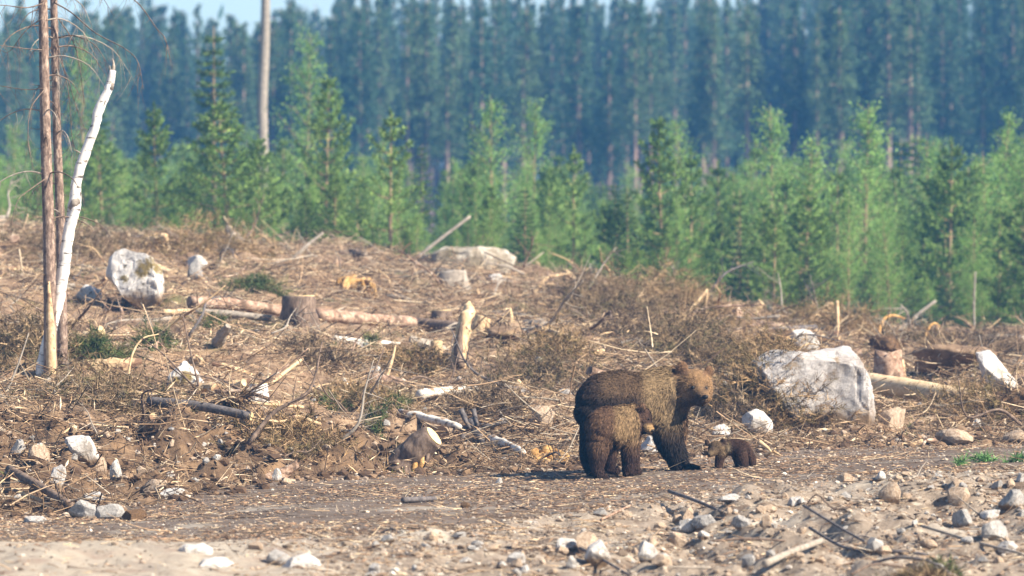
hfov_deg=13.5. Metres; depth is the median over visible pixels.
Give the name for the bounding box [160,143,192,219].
young pine
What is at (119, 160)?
young birch
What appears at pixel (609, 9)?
forest spruce
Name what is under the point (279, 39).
forest spruce
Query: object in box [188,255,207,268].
stone
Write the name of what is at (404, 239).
young spruce
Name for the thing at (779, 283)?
branch
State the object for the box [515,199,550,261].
young birch
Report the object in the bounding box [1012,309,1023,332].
branch
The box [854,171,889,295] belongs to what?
young spruce
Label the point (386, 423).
stone
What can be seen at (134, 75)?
forest pine
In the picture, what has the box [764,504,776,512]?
stone
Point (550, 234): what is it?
young birch
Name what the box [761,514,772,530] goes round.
stone
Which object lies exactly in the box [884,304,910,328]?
branch
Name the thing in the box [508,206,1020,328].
forest floor ground
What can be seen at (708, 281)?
branch
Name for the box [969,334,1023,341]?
log
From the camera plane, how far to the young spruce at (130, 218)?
89.62 m
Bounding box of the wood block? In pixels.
[430,340,442,357]
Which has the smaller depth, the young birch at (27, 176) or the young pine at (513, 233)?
the young pine at (513, 233)
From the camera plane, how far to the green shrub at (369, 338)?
59.44 m
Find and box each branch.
[0,472,18,483]
[6,167,32,218]
[12,489,51,506]
[17,294,43,312]
[36,246,98,268]
[48,352,73,395]
[68,279,112,330]
[68,313,120,342]
[70,260,90,279]
[76,239,107,265]
[77,403,97,433]
[82,312,99,327]
[91,285,123,316]
[102,315,172,329]
[111,326,135,341]
[134,367,158,426]
[136,333,178,352]
[155,285,232,337]
[176,213,199,245]
[183,356,270,400]
[188,282,237,335]
[215,348,308,395]
[219,243,243,260]
[222,256,252,277]
[242,218,284,251]
[245,194,264,238]
[246,342,350,445]
[250,408,320,432]
[268,252,318,266]
[268,358,303,385]
[271,309,298,333]
[283,438,326,456]
[284,232,316,256]
[293,232,323,256]
[295,281,319,325]
[307,376,364,389]
[307,377,348,413]
[332,250,350,272]
[337,316,385,332]
[340,360,386,442]
[342,397,375,431]
[350,318,383,353]
[354,234,383,253]
[368,355,417,403]
[373,263,395,291]
[381,528,400,533]
[386,345,395,374]
[390,247,427,276]
[390,271,426,278]
[394,238,439,283]
[395,268,452,274]
[396,240,412,259]
[398,352,467,388]
[417,215,470,257]
[420,277,441,296]
[424,352,485,370]
[441,328,521,389]
[471,295,509,329]
[474,245,524,274]
[489,277,519,296]
[490,303,539,319]
[518,230,556,267]
[522,255,590,329]
[534,325,575,337]
[535,265,557,285]
[535,272,570,292]
[543,439,569,462]
[545,249,597,279]
[579,547,630,575]
[581,242,624,294]
[582,295,630,330]
[597,250,610,279]
[600,504,630,520]
[637,327,660,366]
[664,563,710,575]
[665,258,678,294]
[667,489,722,512]
[682,289,708,318]
[684,246,760,300]
[690,290,764,315]
[697,269,719,288]
[702,314,741,332]
[710,538,785,541]
[711,272,730,310]
[720,315,779,319]
[725,302,774,337]
[756,266,788,314]
[762,538,824,566]
[772,291,813,314]
[783,325,842,346]
[798,326,829,350]
[802,504,864,541]
[805,278,823,306]
[806,488,850,510]
[808,526,861,552]
[810,273,834,319]
[841,524,876,542]
[850,563,908,575]
[860,549,927,557]
[871,556,950,572]
[873,467,908,475]
[875,317,895,334]
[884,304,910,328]
[900,300,936,329]
[910,428,948,446]
[920,524,1023,554]
[942,494,979,514]
[944,375,1022,425]
[951,468,976,477]
[953,312,974,331]
[961,310,1018,340]
[1000,409,1012,424]
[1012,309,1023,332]
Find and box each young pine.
[4,174,30,221]
[14,132,37,213]
[16,166,55,222]
[22,178,35,219]
[23,175,41,219]
[29,164,41,218]
[39,168,84,228]
[53,157,72,196]
[54,128,143,225]
[63,146,76,202]
[84,200,106,232]
[102,144,141,204]
[116,155,164,233]
[127,102,198,228]
[129,213,144,233]
[130,141,171,223]
[150,159,169,213]
[157,96,294,233]
[159,139,190,211]
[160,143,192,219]
[161,160,189,221]
[163,160,213,237]
[165,213,175,231]
[187,139,210,183]
[210,217,224,234]
[223,133,303,241]
[232,207,258,237]
[235,167,266,239]
[258,139,303,245]
[269,181,304,240]
[279,74,378,239]
[280,191,322,244]
[284,147,316,243]
[287,221,303,242]
[288,162,350,244]
[288,163,352,238]
[310,176,368,243]
[311,166,356,244]
[315,151,347,233]
[337,108,429,251]
[343,180,376,246]
[347,156,386,248]
[353,185,374,247]
[362,158,438,250]
[371,161,415,247]
[373,215,387,248]
[423,171,451,249]
[427,171,478,249]
[429,160,503,246]
[429,187,451,251]
[432,167,471,250]
[446,162,499,246]
[450,149,510,247]
[451,158,507,246]
[460,185,521,258]
[471,222,495,246]
[472,235,483,246]
[501,176,547,259]
[507,171,537,253]
[514,161,593,261]
[519,226,550,267]
[522,188,570,267]
[539,144,600,272]
[541,154,593,245]
[541,179,575,261]
[545,180,596,258]
[549,241,575,271]
[556,165,590,238]
[577,169,599,265]
[578,191,598,267]
[582,198,620,271]
[585,181,611,263]
[588,206,631,275]
[594,202,644,274]
[607,114,704,277]
[608,189,618,218]
[615,250,634,282]
[617,186,649,258]
[618,250,635,277]
[625,243,649,282]
[633,171,675,223]
[640,179,671,253]
[642,219,687,285]
[643,173,675,260]
[643,251,668,284]
[658,147,728,286]
[682,159,750,276]
[682,198,723,277]
[687,252,723,295]
[698,207,754,299]
[701,189,759,302]
[708,175,742,270]
[710,174,742,283]
[721,137,770,273]
[723,201,800,304]
[726,256,759,302]
[745,165,804,281]
[749,204,798,309]
[758,173,798,285]
[760,182,841,311]
[764,262,798,311]
[772,210,831,306]
[792,149,846,272]
[802,208,846,316]
[810,162,871,306]
[823,187,856,276]
[836,167,860,245]
[844,172,918,308]
[852,139,891,207]
[857,159,926,304]
[858,150,881,218]
[867,193,926,278]
[876,189,912,248]
[876,219,933,322]
[877,273,909,325]
[893,199,933,320]
[898,193,974,318]
[902,163,1003,324]
[904,183,926,265]
[908,135,992,324]
[914,200,1020,319]
[920,157,1017,302]
[963,201,1023,323]
[965,282,994,326]
[972,195,1023,321]
[985,174,1012,280]
[986,123,1023,268]
[991,177,1023,301]
[992,143,1020,169]
[1007,293,1023,329]
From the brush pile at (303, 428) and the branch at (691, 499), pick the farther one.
the brush pile at (303, 428)
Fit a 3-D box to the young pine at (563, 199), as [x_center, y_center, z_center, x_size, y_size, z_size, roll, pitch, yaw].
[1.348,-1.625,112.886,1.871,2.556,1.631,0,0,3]
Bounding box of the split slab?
[902,359,905,377]
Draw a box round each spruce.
[0,0,112,378]
[0,0,173,368]
[0,163,11,210]
[2,21,51,173]
[3,12,15,128]
[11,32,51,170]
[14,208,22,226]
[19,150,33,203]
[34,6,38,166]
[39,10,63,150]
[60,10,88,172]
[61,16,78,157]
[61,27,87,169]
[69,114,127,231]
[81,180,103,220]
[99,205,119,231]
[103,147,119,221]
[103,166,128,234]
[109,15,139,164]
[122,8,144,175]
[124,199,135,232]
[139,0,152,197]
[141,4,178,199]
[143,190,165,230]
[145,4,171,196]
[147,13,195,181]
[172,10,189,56]
[176,35,199,151]
[177,11,195,145]
[178,26,251,228]
[191,30,221,187]
[195,43,226,205]
[195,185,213,231]
[208,188,223,226]
[220,15,240,176]
[226,33,257,177]
[268,20,315,214]
[268,24,289,183]
[269,9,277,56]
[297,21,313,186]
[302,3,308,27]
[307,3,323,84]
[307,16,318,181]
[311,17,352,170]
[312,14,351,213]
[322,5,348,197]
[331,10,389,201]
[333,0,340,17]
[335,6,385,197]
[339,0,352,206]
[348,0,388,169]
[348,195,374,246]
[370,233,379,249]
[371,21,398,163]
[373,0,403,168]
[381,26,411,187]
[396,231,410,252]
[402,0,443,215]
[403,231,419,257]
[404,147,439,256]
[409,11,440,248]
[412,0,441,243]
[432,14,443,218]
[433,11,464,179]
[437,73,500,195]
[443,0,512,190]
[450,7,515,203]
[458,2,499,170]
[460,226,473,246]
[465,0,530,234]
[472,0,518,190]
[491,0,514,156]
[499,0,536,262]
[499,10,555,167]
[500,185,519,265]
[505,0,538,262]
[508,190,542,265]
[524,0,548,168]
[535,0,567,268]
[536,0,552,169]
[536,0,564,266]
[538,0,606,267]
[543,0,575,268]
[546,8,583,159]
[554,4,590,268]
[566,0,576,59]
[582,6,606,233]
[582,51,640,201]
[583,24,642,210]
[586,0,646,204]
[591,0,610,199]
[592,183,642,276]
[600,0,643,160]
[604,0,614,54]
[608,236,621,276]
[612,189,647,278]
[614,0,663,272]
[620,9,673,180]
[632,0,647,211]
[635,191,659,274]
[642,0,669,194]
[642,0,673,218]
[643,11,670,210]
[655,0,699,199]
[669,0,700,222]
[671,0,697,228]
[673,0,744,214]
[685,1,736,200]
[688,43,724,200]
[710,182,733,275]
[720,1,736,171]
[721,7,741,169]
[721,194,757,303]
[727,0,761,185]
[732,0,755,187]
[743,0,791,177]
[752,4,790,165]
[765,0,828,190]
[771,259,801,310]
[775,0,814,178]
[788,254,822,313]
[792,0,814,186]
[797,0,860,188]
[799,0,825,172]
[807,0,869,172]
[807,6,864,173]
[810,177,856,296]
[823,9,845,171]
[833,0,902,185]
[834,0,864,200]
[834,1,862,183]
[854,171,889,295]
[854,260,885,319]
[855,164,897,295]
[858,0,880,152]
[871,0,898,159]
[882,142,927,277]
[892,0,929,196]
[892,0,945,208]
[897,136,926,248]
[920,159,936,201]
[921,0,976,165]
[925,0,980,179]
[925,218,963,325]
[930,0,973,156]
[931,0,970,210]
[932,281,961,327]
[935,167,997,326]
[943,0,986,154]
[956,0,1004,200]
[957,292,983,329]
[961,3,976,164]
[981,275,1015,327]
[985,0,1018,144]
[994,6,1023,142]
[996,5,1023,168]
[1004,26,1023,152]
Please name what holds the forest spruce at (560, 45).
on the forest floor ground at (868, 307)
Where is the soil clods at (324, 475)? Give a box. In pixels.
[0,401,1023,519]
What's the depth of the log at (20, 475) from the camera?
42.87 m
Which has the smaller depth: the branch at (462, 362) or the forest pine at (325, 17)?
the branch at (462, 362)
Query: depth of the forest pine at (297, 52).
226.75 m
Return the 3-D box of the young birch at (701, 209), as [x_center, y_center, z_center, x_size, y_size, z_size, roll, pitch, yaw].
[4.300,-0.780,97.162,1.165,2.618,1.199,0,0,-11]
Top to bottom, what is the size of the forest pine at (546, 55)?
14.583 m
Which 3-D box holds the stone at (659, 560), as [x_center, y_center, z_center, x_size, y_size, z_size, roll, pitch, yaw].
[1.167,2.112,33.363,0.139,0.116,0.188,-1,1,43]
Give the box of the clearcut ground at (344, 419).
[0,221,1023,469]
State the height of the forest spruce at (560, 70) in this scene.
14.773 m
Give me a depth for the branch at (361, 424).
48.98 m
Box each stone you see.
[9,439,25,457]
[24,516,46,523]
[28,444,49,463]
[49,465,65,487]
[68,500,95,517]
[71,453,77,461]
[76,284,101,303]
[84,492,103,502]
[93,457,106,473]
[95,503,124,519]
[101,431,109,437]
[110,459,121,480]
[120,508,146,520]
[136,466,145,473]
[143,479,166,493]
[160,488,184,496]
[169,439,173,447]
[187,259,202,280]
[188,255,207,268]
[202,457,209,464]
[212,454,220,460]
[217,439,222,446]
[248,541,262,549]
[249,383,268,401]
[266,549,288,565]
[272,468,281,480]
[281,477,291,484]
[356,341,368,349]
[365,571,376,575]
[368,563,379,573]
[370,541,380,548]
[371,366,380,373]
[382,534,394,542]
[383,419,390,426]
[410,551,422,556]
[421,416,453,443]
[425,531,438,541]
[452,531,465,538]
[459,557,471,562]
[460,502,469,507]
[467,545,478,550]
[471,540,483,546]
[485,544,498,551]
[488,273,503,283]
[495,478,502,483]
[507,552,524,565]
[510,558,522,568]
[511,540,517,547]
[512,568,521,575]
[520,564,528,572]
[530,406,554,432]
[547,568,556,573]
[556,537,577,550]
[557,546,568,555]
[559,388,571,395]
[565,556,576,570]
[576,531,597,552]
[593,508,605,516]
[622,510,631,517]
[632,548,638,554]
[638,540,656,562]
[640,436,657,453]
[647,537,658,546]
[651,554,672,566]
[653,522,666,528]
[660,512,668,517]
[667,532,686,546]
[672,514,682,523]
[673,526,681,531]
[679,518,694,532]
[681,507,692,518]
[691,514,716,529]
[697,530,709,539]
[712,424,730,438]
[713,555,725,562]
[718,494,739,502]
[725,507,732,513]
[731,515,749,530]
[742,554,755,567]
[755,505,765,513]
[759,520,776,527]
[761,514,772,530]
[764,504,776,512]
[765,550,774,557]
[787,496,800,507]
[794,551,804,557]
[796,527,805,533]
[798,497,804,504]
[815,557,825,563]
[836,473,853,481]
[841,491,850,501]
[875,471,885,481]
[876,545,891,554]
[878,482,900,503]
[893,475,902,480]
[896,528,905,534]
[901,471,911,476]
[902,493,911,498]
[912,520,917,526]
[919,539,937,548]
[935,428,972,444]
[942,521,951,527]
[947,487,969,505]
[951,477,962,486]
[952,509,971,527]
[959,482,966,487]
[961,536,973,543]
[976,476,983,481]
[977,556,987,563]
[980,509,999,520]
[981,520,1008,540]
[991,480,1002,489]
[993,556,1003,562]
[997,541,1017,554]
[998,489,1023,509]
[1002,430,1023,443]
[1006,478,1014,487]
[1016,473,1023,481]
[1018,509,1023,517]
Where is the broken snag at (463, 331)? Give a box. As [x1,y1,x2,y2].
[449,301,474,367]
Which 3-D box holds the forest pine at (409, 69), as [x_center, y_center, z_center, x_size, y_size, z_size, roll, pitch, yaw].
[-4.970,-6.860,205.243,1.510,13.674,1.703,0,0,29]
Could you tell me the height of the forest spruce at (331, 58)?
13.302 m
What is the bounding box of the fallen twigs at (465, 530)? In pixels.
[0,462,1023,575]
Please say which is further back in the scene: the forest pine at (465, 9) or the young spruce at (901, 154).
the forest pine at (465, 9)
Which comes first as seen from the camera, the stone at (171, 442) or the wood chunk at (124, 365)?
the stone at (171, 442)
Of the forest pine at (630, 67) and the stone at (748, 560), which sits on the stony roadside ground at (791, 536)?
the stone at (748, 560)
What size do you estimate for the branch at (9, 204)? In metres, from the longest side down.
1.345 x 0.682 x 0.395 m
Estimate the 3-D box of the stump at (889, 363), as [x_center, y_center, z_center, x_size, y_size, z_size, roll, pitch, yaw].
[5.082,1.134,58.472,0.522,0.607,0.517,0,0,0]
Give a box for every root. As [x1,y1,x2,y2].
[877,314,904,333]
[922,322,939,341]
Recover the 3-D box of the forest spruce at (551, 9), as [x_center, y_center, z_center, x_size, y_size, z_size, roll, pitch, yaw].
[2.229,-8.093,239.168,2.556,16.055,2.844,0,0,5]
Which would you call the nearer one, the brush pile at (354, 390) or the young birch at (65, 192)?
the brush pile at (354, 390)
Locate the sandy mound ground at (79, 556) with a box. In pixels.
[0,539,347,575]
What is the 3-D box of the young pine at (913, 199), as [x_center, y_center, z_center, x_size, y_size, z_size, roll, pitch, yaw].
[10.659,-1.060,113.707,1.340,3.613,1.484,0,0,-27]
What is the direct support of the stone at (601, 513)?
on the stony roadside ground at (791, 536)
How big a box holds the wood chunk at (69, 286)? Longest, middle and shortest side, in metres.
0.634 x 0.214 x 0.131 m
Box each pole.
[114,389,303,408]
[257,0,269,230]
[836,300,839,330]
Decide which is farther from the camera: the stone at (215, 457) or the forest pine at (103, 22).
the forest pine at (103, 22)
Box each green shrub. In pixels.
[68,319,154,373]
[186,307,235,329]
[205,266,293,296]
[310,388,356,412]
[359,326,386,349]
[360,400,392,439]
[380,383,420,410]
[925,551,969,575]
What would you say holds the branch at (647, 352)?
on the clearcut ground at (344, 419)
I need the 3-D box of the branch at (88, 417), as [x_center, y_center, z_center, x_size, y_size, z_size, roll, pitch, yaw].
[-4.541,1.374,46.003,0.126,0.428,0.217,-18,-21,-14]
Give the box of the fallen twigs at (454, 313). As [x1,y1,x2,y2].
[0,207,1023,513]
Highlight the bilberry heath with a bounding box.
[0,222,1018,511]
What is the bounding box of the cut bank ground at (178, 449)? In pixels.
[0,405,501,513]
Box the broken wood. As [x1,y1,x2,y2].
[757,439,780,456]
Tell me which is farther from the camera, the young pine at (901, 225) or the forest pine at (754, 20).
the forest pine at (754, 20)
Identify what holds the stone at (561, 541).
on the stony roadside ground at (791, 536)
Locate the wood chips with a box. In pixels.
[0,218,1023,507]
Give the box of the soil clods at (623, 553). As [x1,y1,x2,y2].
[0,466,1022,575]
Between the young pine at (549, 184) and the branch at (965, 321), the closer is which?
the branch at (965, 321)
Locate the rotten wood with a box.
[527,445,578,461]
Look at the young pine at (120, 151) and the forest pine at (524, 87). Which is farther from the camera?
the forest pine at (524, 87)
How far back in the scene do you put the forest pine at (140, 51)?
254.03 m
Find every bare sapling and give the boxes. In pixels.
[7,333,28,390]
[128,334,158,375]
[142,338,204,398]
[182,313,202,396]
[353,349,383,405]
[973,272,975,327]
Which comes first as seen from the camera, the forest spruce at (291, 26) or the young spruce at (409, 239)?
the young spruce at (409, 239)
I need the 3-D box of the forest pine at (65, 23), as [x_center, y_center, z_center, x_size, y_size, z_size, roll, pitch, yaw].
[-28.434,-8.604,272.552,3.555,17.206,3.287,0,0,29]
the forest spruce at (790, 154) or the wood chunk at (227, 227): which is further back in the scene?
the forest spruce at (790, 154)
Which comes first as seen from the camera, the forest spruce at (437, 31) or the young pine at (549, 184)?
the young pine at (549, 184)
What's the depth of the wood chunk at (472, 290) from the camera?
69.82 m
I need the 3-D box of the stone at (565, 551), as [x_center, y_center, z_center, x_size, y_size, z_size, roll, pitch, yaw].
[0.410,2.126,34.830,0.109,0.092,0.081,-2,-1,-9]
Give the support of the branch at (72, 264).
on the clearcut ground at (344, 419)
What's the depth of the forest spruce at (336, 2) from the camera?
268.41 m
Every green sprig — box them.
[950,450,969,466]
[965,448,999,461]
[998,447,1023,462]
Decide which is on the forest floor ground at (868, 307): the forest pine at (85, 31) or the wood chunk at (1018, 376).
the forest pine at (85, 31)
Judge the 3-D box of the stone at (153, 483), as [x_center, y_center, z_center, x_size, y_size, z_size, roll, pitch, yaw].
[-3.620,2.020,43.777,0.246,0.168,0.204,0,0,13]
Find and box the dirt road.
[0,444,1023,541]
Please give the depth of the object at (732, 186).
102.54 m
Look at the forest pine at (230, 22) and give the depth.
229.25 m
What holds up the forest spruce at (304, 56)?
on the forest floor ground at (868, 307)
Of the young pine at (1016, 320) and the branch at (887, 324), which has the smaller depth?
the branch at (887, 324)
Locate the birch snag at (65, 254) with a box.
[35,58,115,376]
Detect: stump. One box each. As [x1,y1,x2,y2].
[279,295,319,332]
[335,274,376,296]
[384,427,440,471]
[430,310,456,321]
[434,270,470,290]
[872,349,903,376]
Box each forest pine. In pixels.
[0,5,39,155]
[0,7,11,171]
[0,12,21,184]
[0,17,10,148]
[1,6,39,167]
[1,18,39,182]
[2,0,27,124]
[34,17,66,189]
[58,19,70,139]
[63,0,94,141]
[64,10,94,143]
[79,25,90,139]
[80,10,115,134]
[86,6,137,149]
[87,11,99,79]
[91,15,124,161]
[99,3,136,135]
[101,18,131,157]
[110,11,140,153]
[117,23,142,144]
[120,12,135,159]
[123,5,137,77]
[125,11,140,143]
[129,5,167,159]
[131,11,150,191]
[133,0,152,155]
[146,10,162,157]
[148,26,198,170]
[169,5,176,46]
[175,12,195,144]
[185,3,206,139]
[188,32,203,134]
[194,26,210,139]
[198,17,227,197]
[204,16,218,88]
[217,14,252,185]
[217,24,256,185]
[224,21,257,145]
[246,22,270,200]
[250,34,258,137]
[251,19,292,160]
[268,6,312,151]
[270,0,314,144]
[271,9,284,76]
[281,3,310,157]
[293,22,311,161]
[295,8,315,163]
[296,5,306,60]
[300,10,312,187]
[303,25,319,147]
[311,19,327,143]
[314,18,348,162]
[316,16,329,78]
[324,0,353,201]
[339,0,355,210]
[340,0,386,152]
[344,7,362,106]
[358,0,401,155]
[382,4,397,100]
[388,2,420,212]
[390,0,400,56]
[393,0,409,184]
[393,9,444,256]
[397,7,418,151]
[399,0,418,248]
[400,0,414,201]
[403,0,452,253]
[422,59,470,206]
[427,0,438,227]
[429,0,457,177]
[431,0,446,240]
[433,0,453,130]
[436,0,454,165]
[436,16,468,193]
[437,9,472,173]
[438,6,446,206]
[442,8,472,158]
[450,2,464,165]
[458,0,468,57]
[458,7,472,76]
[466,0,477,59]
[501,56,549,262]
[509,0,547,132]
[530,3,559,177]
[537,0,561,161]
[550,12,600,177]
[580,0,594,45]
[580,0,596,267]
[580,3,590,172]
[582,0,598,214]
[586,3,607,184]
[597,0,632,205]
[601,2,629,198]
[615,0,644,235]
[616,0,647,210]
[616,24,656,236]
[631,37,666,182]
[651,12,677,168]
[651,13,684,157]
[660,0,670,14]
[662,2,700,223]
[664,0,693,232]
[685,0,720,237]
[687,0,700,195]
[687,0,727,186]
[687,0,729,159]
[689,0,701,46]
[698,5,729,231]
[717,0,740,237]
[722,5,770,174]
[724,14,750,171]
[728,0,752,125]
[732,2,771,178]
[752,2,761,172]
[759,0,810,157]
[760,0,779,194]
[761,0,810,166]
[786,0,812,178]
[800,10,828,176]
[806,0,816,132]
[807,0,854,205]
[811,0,827,174]
[858,1,864,52]
[862,0,914,181]
[876,0,898,107]
[880,0,937,196]
[883,0,928,173]
[892,1,900,159]
[912,0,929,143]
[915,2,936,97]
[920,0,962,139]
[923,0,936,190]
[966,0,977,78]
[968,0,980,142]
[987,0,1016,121]
[1004,0,1023,148]
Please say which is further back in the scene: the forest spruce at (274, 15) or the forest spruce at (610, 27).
the forest spruce at (274, 15)
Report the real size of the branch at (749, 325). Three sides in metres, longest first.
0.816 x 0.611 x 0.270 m
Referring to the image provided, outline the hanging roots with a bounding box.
[0,376,1023,516]
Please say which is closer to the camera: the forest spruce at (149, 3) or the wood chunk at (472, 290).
the wood chunk at (472, 290)
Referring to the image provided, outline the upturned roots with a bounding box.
[458,408,505,443]
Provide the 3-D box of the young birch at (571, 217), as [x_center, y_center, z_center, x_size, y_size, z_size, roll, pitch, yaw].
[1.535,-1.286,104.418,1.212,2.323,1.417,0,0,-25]
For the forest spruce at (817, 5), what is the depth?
259.55 m
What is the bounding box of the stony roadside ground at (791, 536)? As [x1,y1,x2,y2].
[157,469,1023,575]
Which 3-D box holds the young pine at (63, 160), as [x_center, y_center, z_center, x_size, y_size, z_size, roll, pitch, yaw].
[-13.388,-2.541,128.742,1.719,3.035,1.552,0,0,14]
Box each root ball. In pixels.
[203,357,278,413]
[468,299,546,347]
[856,310,919,359]
[907,318,1020,379]
[973,370,1023,414]
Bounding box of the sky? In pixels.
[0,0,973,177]
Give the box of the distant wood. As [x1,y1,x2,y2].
[0,3,932,270]
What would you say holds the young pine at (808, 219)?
on the clearcut ground at (344, 419)
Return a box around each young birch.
[0,118,40,223]
[0,155,24,214]
[0,171,15,216]
[1,194,16,221]
[6,147,23,217]
[10,197,24,221]
[19,157,35,218]
[34,33,126,214]
[64,184,80,229]
[68,138,90,197]
[78,208,92,229]
[104,156,140,225]
[108,150,145,225]
[115,200,125,230]
[158,139,180,183]
[158,153,177,204]
[173,207,189,228]
[188,143,204,172]
[217,127,256,200]
[223,143,250,209]
[240,177,274,242]
[250,159,291,237]
[256,21,344,216]
[268,223,280,243]
[294,184,320,240]
[322,167,356,237]
[346,151,387,229]
[347,128,403,236]
[351,180,388,249]
[373,172,399,247]
[380,195,409,251]
[383,167,416,249]
[398,210,430,254]
[423,232,432,254]
[425,156,464,246]
[434,91,536,245]
[438,167,471,246]
[448,230,463,246]
[454,194,479,246]
[458,178,485,245]
[471,201,501,246]
[479,171,521,249]
[499,95,581,245]
[500,159,545,257]
[501,160,529,241]
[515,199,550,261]
[523,228,551,269]
[526,212,543,260]
[540,215,570,271]
[540,224,566,268]
[562,191,593,259]
[562,210,595,271]
[566,173,595,270]
[568,211,600,271]
[590,241,615,277]
[592,199,615,264]
[612,160,645,239]
[624,197,648,257]
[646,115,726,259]
[648,209,681,271]
[658,194,697,287]
[677,246,711,290]
[683,199,718,275]
[698,172,728,243]
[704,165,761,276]
[721,101,831,272]
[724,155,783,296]
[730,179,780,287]
[750,129,852,274]
[754,209,794,310]
[759,152,833,271]
[765,158,815,258]
[785,227,823,289]
[813,187,880,313]
[816,96,932,307]
[821,139,864,239]
[826,251,856,320]
[829,165,892,301]
[831,175,917,306]
[851,166,877,214]
[853,219,917,319]
[855,204,925,320]
[862,271,906,321]
[888,132,955,318]
[910,135,958,210]
[914,281,947,324]
[930,202,1005,315]
[949,153,1021,320]
[949,256,998,323]
[965,157,1002,212]
[972,132,1023,329]
[980,106,1023,324]
[995,274,1023,328]
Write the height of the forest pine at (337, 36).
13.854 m
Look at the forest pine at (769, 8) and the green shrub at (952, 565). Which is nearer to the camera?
the green shrub at (952, 565)
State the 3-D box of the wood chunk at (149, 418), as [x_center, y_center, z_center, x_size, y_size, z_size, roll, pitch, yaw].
[-4.027,1.547,46.975,0.635,0.168,0.179,-35,-1,40]
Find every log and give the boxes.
[5,465,73,508]
[146,397,253,419]
[161,308,194,314]
[186,296,281,315]
[195,308,271,321]
[316,307,417,327]
[333,335,400,344]
[397,409,461,429]
[401,496,436,502]
[409,317,489,333]
[415,385,475,400]
[487,435,525,455]
[743,324,817,335]
[868,372,987,403]
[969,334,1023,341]
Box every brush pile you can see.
[0,212,197,266]
[0,294,114,378]
[1,333,205,434]
[85,206,316,266]
[119,313,185,352]
[207,395,390,471]
[267,324,384,382]
[274,372,427,414]
[343,331,481,380]
[421,363,555,423]
[459,330,614,391]
[483,248,738,337]
[484,251,651,305]
[488,303,615,365]
[563,288,694,339]
[578,279,759,371]
[583,247,782,315]
[673,290,770,330]
[682,314,822,391]
[687,299,877,432]
[690,382,781,430]
[722,279,917,341]
[743,312,862,346]
[839,551,974,575]
[868,313,981,346]
[885,357,1023,429]
[945,314,1023,361]
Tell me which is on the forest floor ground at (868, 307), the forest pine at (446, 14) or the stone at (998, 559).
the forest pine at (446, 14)
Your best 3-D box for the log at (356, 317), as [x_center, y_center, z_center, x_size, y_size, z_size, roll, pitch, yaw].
[-2.127,0.434,62.850,0.210,0.313,2.099,0,0,40]
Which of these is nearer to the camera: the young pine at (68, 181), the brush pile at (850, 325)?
the brush pile at (850, 325)
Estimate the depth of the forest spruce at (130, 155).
239.24 m
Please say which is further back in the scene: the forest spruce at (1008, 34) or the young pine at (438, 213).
the forest spruce at (1008, 34)
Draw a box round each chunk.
[0,215,7,225]
[1,265,32,271]
[8,234,22,247]
[35,283,75,290]
[68,421,76,433]
[79,357,141,372]
[80,326,104,339]
[86,425,99,433]
[88,277,107,288]
[133,413,157,435]
[139,233,168,248]
[156,263,186,274]
[183,382,219,394]
[185,253,192,268]
[187,354,205,365]
[211,324,230,347]
[212,362,254,375]
[220,378,250,388]
[225,226,243,243]
[226,379,245,394]
[242,247,278,263]
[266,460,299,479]
[338,250,349,255]
[349,248,366,257]
[362,373,415,387]
[387,293,410,300]
[409,336,448,349]
[459,289,479,295]
[467,273,485,281]
[503,275,518,286]
[514,379,539,395]
[522,318,546,326]
[564,269,580,282]
[567,307,591,320]
[575,347,604,355]
[586,366,602,375]
[620,338,650,344]
[721,307,741,320]
[743,299,763,312]
[752,320,783,327]
[790,313,809,325]
[793,328,839,340]
[879,407,905,429]
[901,439,922,445]
[1012,372,1023,383]
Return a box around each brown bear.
[573,361,712,475]
[584,403,653,479]
[705,438,755,468]
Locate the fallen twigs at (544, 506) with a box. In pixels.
[0,435,1023,541]
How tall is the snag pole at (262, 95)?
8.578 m
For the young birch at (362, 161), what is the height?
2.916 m
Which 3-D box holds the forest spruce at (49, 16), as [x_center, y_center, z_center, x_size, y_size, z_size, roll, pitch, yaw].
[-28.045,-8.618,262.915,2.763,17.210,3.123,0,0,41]
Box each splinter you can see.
[509,308,513,322]
[810,300,832,323]
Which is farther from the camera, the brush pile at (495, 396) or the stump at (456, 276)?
the stump at (456, 276)
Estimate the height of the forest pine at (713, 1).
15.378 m
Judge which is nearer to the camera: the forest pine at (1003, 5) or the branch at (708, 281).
the branch at (708, 281)
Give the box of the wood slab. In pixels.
[469,314,490,339]
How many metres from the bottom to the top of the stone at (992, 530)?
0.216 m
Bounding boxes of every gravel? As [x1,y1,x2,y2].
[0,400,1018,518]
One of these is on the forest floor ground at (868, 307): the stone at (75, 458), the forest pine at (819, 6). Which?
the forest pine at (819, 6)
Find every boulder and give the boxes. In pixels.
[64,435,99,466]
[106,249,163,312]
[167,361,203,390]
[178,543,212,553]
[199,557,233,567]
[282,553,321,567]
[418,246,516,273]
[585,539,610,566]
[742,409,772,435]
[750,346,875,429]
[787,329,819,350]
[865,537,883,554]
[976,350,1018,391]
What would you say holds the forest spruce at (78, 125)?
on the forest floor ground at (868, 307)
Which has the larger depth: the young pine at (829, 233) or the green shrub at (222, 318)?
the young pine at (829, 233)
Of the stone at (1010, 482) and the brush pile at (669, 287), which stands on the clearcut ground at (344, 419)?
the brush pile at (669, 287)
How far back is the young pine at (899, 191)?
120.72 m
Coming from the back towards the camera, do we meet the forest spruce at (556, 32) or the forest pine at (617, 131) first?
the forest spruce at (556, 32)
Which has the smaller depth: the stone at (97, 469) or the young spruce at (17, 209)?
the stone at (97, 469)

